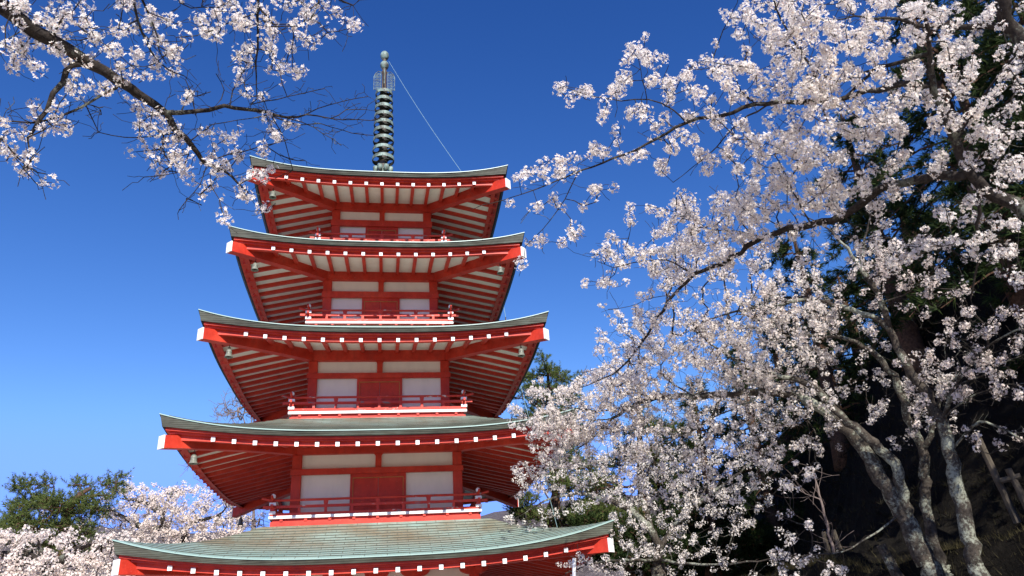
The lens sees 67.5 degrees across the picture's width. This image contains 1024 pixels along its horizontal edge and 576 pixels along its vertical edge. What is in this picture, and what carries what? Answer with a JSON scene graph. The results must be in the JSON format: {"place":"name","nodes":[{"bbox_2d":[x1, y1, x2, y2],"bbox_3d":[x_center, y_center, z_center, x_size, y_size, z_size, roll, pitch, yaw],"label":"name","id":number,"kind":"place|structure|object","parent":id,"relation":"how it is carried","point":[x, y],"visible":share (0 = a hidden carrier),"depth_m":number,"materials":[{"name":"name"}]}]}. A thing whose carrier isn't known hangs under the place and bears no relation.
{"place":"outdoors","nodes":[
{"label":"outdoors","id":0,"kind":"place"},
{"bbox_2d":[0,484,717,575],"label":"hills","id":1,"kind":"structure","parent":0,"point":[500,516],"depth_m":131.28,"materials":[{"name":"plant"}]},
{"bbox_2d":[0,0,1023,532],"label":"sky","id":2,"kind":"structure","parent":0,"point":[103,286],"materials":[{"name":"blue"}]},
{"bbox_2d":[691,227,1023,575],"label":"hillside","id":3,"kind":"structure","parent":0,"point":[1005,564],"depth_m":11.12,"materials":[{"name":"green plant"}]},
{"bbox_2d":[567,507,703,575],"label":"cherry tree","id":4,"kind":"object","parent":3,"relation":"on","point":[628,534],"visible":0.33,"depth_m":19.31,"materials":[{"name":"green plant"}]},
{"bbox_2d":[566,404,709,575],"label":"cherry tree","id":5,"kind":"object","parent":3,"relation":"on","point":[613,508],"visible":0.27,"depth_m":21.87,"materials":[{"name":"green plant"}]},
{"bbox_2d":[634,419,704,575],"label":"conifer tree","id":6,"kind":"object","parent":3,"relation":"on","point":[663,509],"visible":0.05,"depth_m":22.05,"materials":[{"name":"green plant"}]},
{"bbox_2d":[503,379,843,575],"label":"cherry tree","id":7,"kind":"object","parent":3,"relation":"on","point":[658,568],"visible":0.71,"depth_m":15.17,"materials":[{"name":"white plant"}]},
{"bbox_2d":[650,377,788,575],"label":"cherry tree","id":8,"kind":"object","parent":3,"relation":"on","point":[689,443],"visible":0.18,"depth_m":20.62,"materials":[{"name":"plant"}]},
{"bbox_2d":[664,475,785,575],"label":"cherry tree","id":9,"kind":"object","parent":3,"relation":"on","point":[746,539],"visible":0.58,"depth_m":18.15,"materials":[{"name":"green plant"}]},
{"bbox_2d":[506,230,945,575],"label":"cherry tree","id":10,"kind":"object","parent":3,"relation":"on","point":[895,491],"visible":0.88,"depth_m":9.82,"materials":[{"name":"white plant"}]},
{"bbox_2d":[472,0,1023,386],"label":"cherry tree","id":11,"kind":"object","parent":3,"relation":"on","point":[1005,23],"visible":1,"depth_m":6.47,"materials":[{"name":"white plant"}]},
{"bbox_2d":[687,343,810,575],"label":"cherry tree","id":12,"kind":"object","parent":3,"relation":"on","point":[774,520],"visible":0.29,"depth_m":19.31,"materials":[{"name":"white plant"}]},
{"bbox_2d":[728,315,816,474],"bbox_3d":[8.145,3.098,22.828,4.289,5.021,4.896,-4,-25,0],"label":"conifer tree","id":13,"kind":"object","parent":3,"relation":"on","point":[775,361],"visible":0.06,"depth_m":22.87,"materials":[{"name":"green plant"}]},
{"bbox_2d":[732,319,864,476],"bbox_3d":[7.357,2.619,18.931,4.485,4.076,3.976,-4,-25,0],"label":"conifer tree","id":14,"kind":"object","parent":3,"relation":"on","point":[813,378],"visible":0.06,"depth_m":18.62,"materials":[{"name":"green plant"}]},
{"bbox_2d":[734,222,883,515],"bbox_3d":[6.552,1.371,16.360,4.776,6.584,4.004,-4,-25,0],"label":"conifer tree","id":15,"kind":"object","parent":3,"relation":"on","point":[782,251],"visible":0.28,"depth_m":16.43,"materials":[{"name":"green plant"}]},
{"bbox_2d":[785,458,852,552],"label":"sapling","id":16,"kind":"object","parent":3,"relation":"on","point":[827,524],"visible":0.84,"depth_m":11.06,"materials":[{"name":"plant"}]},
{"bbox_2d":[773,274,877,393],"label":"conifer tree","id":17,"kind":"object","parent":3,"relation":"on","point":[853,351],"visible":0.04,"depth_m":20.21,"materials":[{"name":"plant"}]},
{"bbox_2d":[821,532,830,556],"bbox_3d":[4.575,3.753,11.125,0.101,0.406,0.071,19,-33,-40],"label":"stake","id":18,"kind":"object","parent":3,"relation":"on","point":[826,543],"visible":0.62,"depth_m":11.12,"materials":[{"name":"wood"}]},
{"bbox_2d":[831,529,842,550],"bbox_3d":[4.687,3.688,10.986,0.137,0.439,0.074,0,-25,-8],"label":"stake","id":19,"kind":"object","parent":3,"relation":"on","point":[836,538],"visible":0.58,"depth_m":11.00,"materials":[{"name":"wood"}]},
{"bbox_2d":[684,209,1023,575],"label":"cherry tree","id":20,"kind":"object","parent":3,"relation":"on","point":[972,550],"visible":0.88,"depth_m":8.35,"materials":[{"name":"white plant"}]},
{"bbox_2d":[734,305,979,575],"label":"cherry tree","id":21,"kind":"object","parent":3,"relation":"on","point":[931,533],"visible":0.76,"depth_m":9.38,"materials":[{"name":"white plant"}]},
{"bbox_2d":[802,107,962,385],"bbox_3d":[7.035,-0.674,14.393,3.437,6.307,3.418,-4,-25,0],"label":"conifer tree","id":22,"kind":"object","parent":3,"relation":"on","point":[908,334],"visible":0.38,"depth_m":13.77,"materials":[{"name":"green plant"}]},
{"bbox_2d":[744,265,1023,575],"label":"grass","id":23,"kind":"structure","parent":3,"relation":"on","point":[826,559],"depth_m":10.13,"materials":[{"name":"plant"}]},
{"bbox_2d":[751,216,1023,572],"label":"undergrowth","id":24,"kind":"object","parent":3,"relation":"on","point":[878,534],"visible":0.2,"depth_m":13.22,"materials":[{"name":"plant"}]},
{"bbox_2d":[876,543,903,575],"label":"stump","id":25,"kind":"object","parent":3,"relation":"on","point":[889,560],"visible":1,"depth_m":9.27,"materials":[{"name":"brown wood"}]},
{"bbox_2d":[819,170,969,350],"bbox_3d":[8.398,-0.678,16.997,3.580,4.604,4.755,-4,-25,0],"label":"conifer tree","id":26,"kind":"object","parent":3,"relation":"on","point":[901,226],"visible":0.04,"depth_m":17.16,"materials":[{"name":"green plant"}]},
{"bbox_2d":[853,214,975,328],"bbox_3d":[8.472,-0.252,14.789,3.804,2.833,3.443,-25,-32,37],"label":"conifer tree","id":27,"kind":"object","parent":3,"relation":"on","point":[915,232],"visible":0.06,"depth_m":14.98,"materials":[{"name":"plant"}]},
{"bbox_2d":[847,0,1023,357],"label":"conifer tree","id":28,"kind":"object","parent":3,"relation":"on","point":[1017,297],"visible":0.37,"depth_m":12.25,"materials":[{"name":"plant"}]},
{"bbox_2d":[870,30,1023,285],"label":"conifer tree","id":29,"kind":"object","parent":3,"relation":"on","point":[963,104],"visible":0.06,"depth_m":15.50,"materials":[{"name":"plant"}]},
{"bbox_2d":[910,214,1016,309],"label":"conifer tree","id":30,"kind":"object","parent":3,"relation":"on","point":[933,266],"visible":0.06,"depth_m":13.68,"materials":[{"name":"plant"}]},
{"bbox_2d":[925,0,1023,376],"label":"conifer tree","id":31,"kind":"object","parent":3,"relation":"on","point":[990,40],"visible":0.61,"depth_m":10.57,"materials":[{"name":"plant"}]},
{"bbox_2d":[951,45,1023,255],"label":"conifer tree","id":32,"kind":"object","parent":3,"relation":"on","point":[993,139],"visible":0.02,"depth_m":15.46,"materials":[{"name":"plant"}]},
{"bbox_2d":[976,437,1021,523],"bbox_3d":[5.920,2.291,9.207,0.348,1.022,0.229,-19,-29,29],"label":"tree support","id":33,"kind":"object","parent":3,"relation":"on","point":[1004,493],"visible":0.91,"depth_m":9.16,"materials":[{"name":"wood"}]},
{"bbox_2d":[1005,468,1023,508],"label":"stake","id":34,"kind":"object","parent":33,"relation":"attached to","point":[1018,488],"visible":1,"depth_m":9.03,"materials":[{"name":"wood"}]},
{"bbox_2d":[996,1,1023,241],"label":"conifer tree","id":35,"kind":"object","parent":3,"relation":"on","point":[1007,234],"visible":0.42,"depth_m":9.57,"materials":[{"name":"plant"}]},
{"label":"ground","id":36,"kind":"structure","parent":0,"visible":0},
{"bbox_2d":[0,466,134,575],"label":"pine tree","id":37,"kind":"object","parent":36,"relation":"on","point":[54,504],"visible":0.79,"depth_m":19.87,"materials":[{"name":"green plant"}]},
{"bbox_2d":[0,521,139,575],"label":"cherry tree","id":38,"kind":"object","parent":36,"relation":"on","point":[44,563],"visible":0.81,"depth_m":16.18,"materials":[{"name":"white plant"}]},
{"bbox_2d":[41,475,266,543],"bbox_3d":[-10.534,9.089,22.503,6.692,7.241,3.122,12,-29,-30],"label":"cherry tree","id":39,"kind":"object","parent":36,"relation":"on","point":[163,526],"visible":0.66,"depth_m":23.35,"materials":[{"name":"white plant"}]},
{"bbox_2d":[0,0,390,232],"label":"cherry tree","id":40,"kind":"object","parent":36,"relation":"on","point":[14,13],"visible":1,"depth_m":5.18,"materials":[{"name":"white plant"}]},
{"bbox_2d":[178,463,236,529],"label":"bare tree","id":41,"kind":"object","parent":36,"relation":"on","point":[231,528],"visible":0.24,"depth_m":28.80,"materials":[{"name":"plant"}]},
{"bbox_2d":[209,388,255,528],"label":"bare tree","id":42,"kind":"object","parent":36,"relation":"on","point":[230,412],"visible":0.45,"depth_m":31.39,"materials":[{"name":"plant"}]},
{"bbox_2d":[231,510,269,528],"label":"bare tree","id":43,"kind":"object","parent":36,"relation":"on","point":[254,524],"visible":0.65,"depth_m":26.27,"materials":[{"name":"plant"}]},
{"bbox_2d":[111,51,614,575],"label":"pagoda","id":44,"kind":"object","parent":36,"relation":"on","point":[375,369],"visible":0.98,"depth_m":17.46,"materials":[{"name":"red wood"}]},
{"bbox_2d":[188,450,197,464],"bbox_3d":[-6.126,3.250,14.768,0.172,0.285,0.169,9,-28,-25],"label":"wind bell","id":45,"kind":"object","parent":44,"relation":"hanging from","point":[193,459],"visible":1,"depth_m":14.71,"materials":[{"name":"white metal"}]},
{"bbox_2d":[224,345,232,358],"bbox_3d":[-5.954,1.327,16.135,0.172,0.285,0.169,19,-33,-40],"label":"wind bell","id":46,"kind":"object","parent":44,"relation":"hanging from","point":[228,354],"visible":1,"depth_m":16.08,"materials":[{"name":"white metal"}]},
{"bbox_2d":[237,514,243,524],"bbox_3d":[-7.488,6.400,21.171,0.172,0.285,0.169,9,-28,-25],"label":"wind bell","id":47,"kind":"object","parent":44,"relation":"hanging from","point":[240,522],"visible":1,"depth_m":21.10,"materials":[{"name":"grey metal"}]},
{"bbox_2d":[251,259,258,271],"bbox_3d":[-5.827,-0.528,17.395,0.169,0.285,0.172,-17,-28,25],"label":"wind bell","id":48,"kind":"object","parent":44,"relation":"hanging from","point":[254,267],"visible":1,"depth_m":17.35,"materials":[{"name":"white metal"}]},
{"bbox_2d":[269,188,275,199],"bbox_3d":[-5.766,-2.297,18.501,0.169,0.285,0.172,-8,-25,10],"label":"wind bell","id":49,"kind":"object","parent":44,"relation":"hanging from","point":[272,196],"visible":1,"depth_m":18.46,"materials":[{"name":"white metal"}]},
{"bbox_2d":[497,265,503,274],"bbox_3d":[-0.280,-0.471,18.300,0.169,0.285,0.172,-17,-28,25],"label":"wind bell","id":50,"kind":"object","parent":44,"relation":"hanging from","point":[500,271],"visible":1,"depth_m":18.25,"materials":[{"name":"white metal"}]},
{"bbox_2d":[518,344,524,356],"bbox_3d":[0.204,1.391,17.140,0.172,0.285,0.169,19,-33,-39],"label":"wind bell","id":51,"kind":"object","parent":44,"relation":"hanging from","point":[521,352],"visible":1,"depth_m":17.08,"materials":[{"name":"white metal"}]},
{"bbox_2d":[510,348,587,527],"bbox_3d":[1.643,7.608,25.383,2.991,10.900,3.857,-4,-25,0],"label":"pine tree","id":52,"kind":"object","parent":36,"relation":"on","point":[547,371],"visible":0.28,"depth_m":26.29,"materials":[{"name":"green plant"}]},
{"bbox_2d":[502,453,628,527],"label":"cherry tree","id":53,"kind":"object","parent":36,"relation":"on","point":[524,506],"visible":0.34,"depth_m":23.37,"materials":[{"name":"green plant"}]},
{"bbox_2d":[572,558,575,575],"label":"pole","id":54,"kind":"object","parent":36,"relation":"on","point":[573,566],"visible":1,"depth_m":11.22,"materials":[{"name":"white metal"}]}
]}

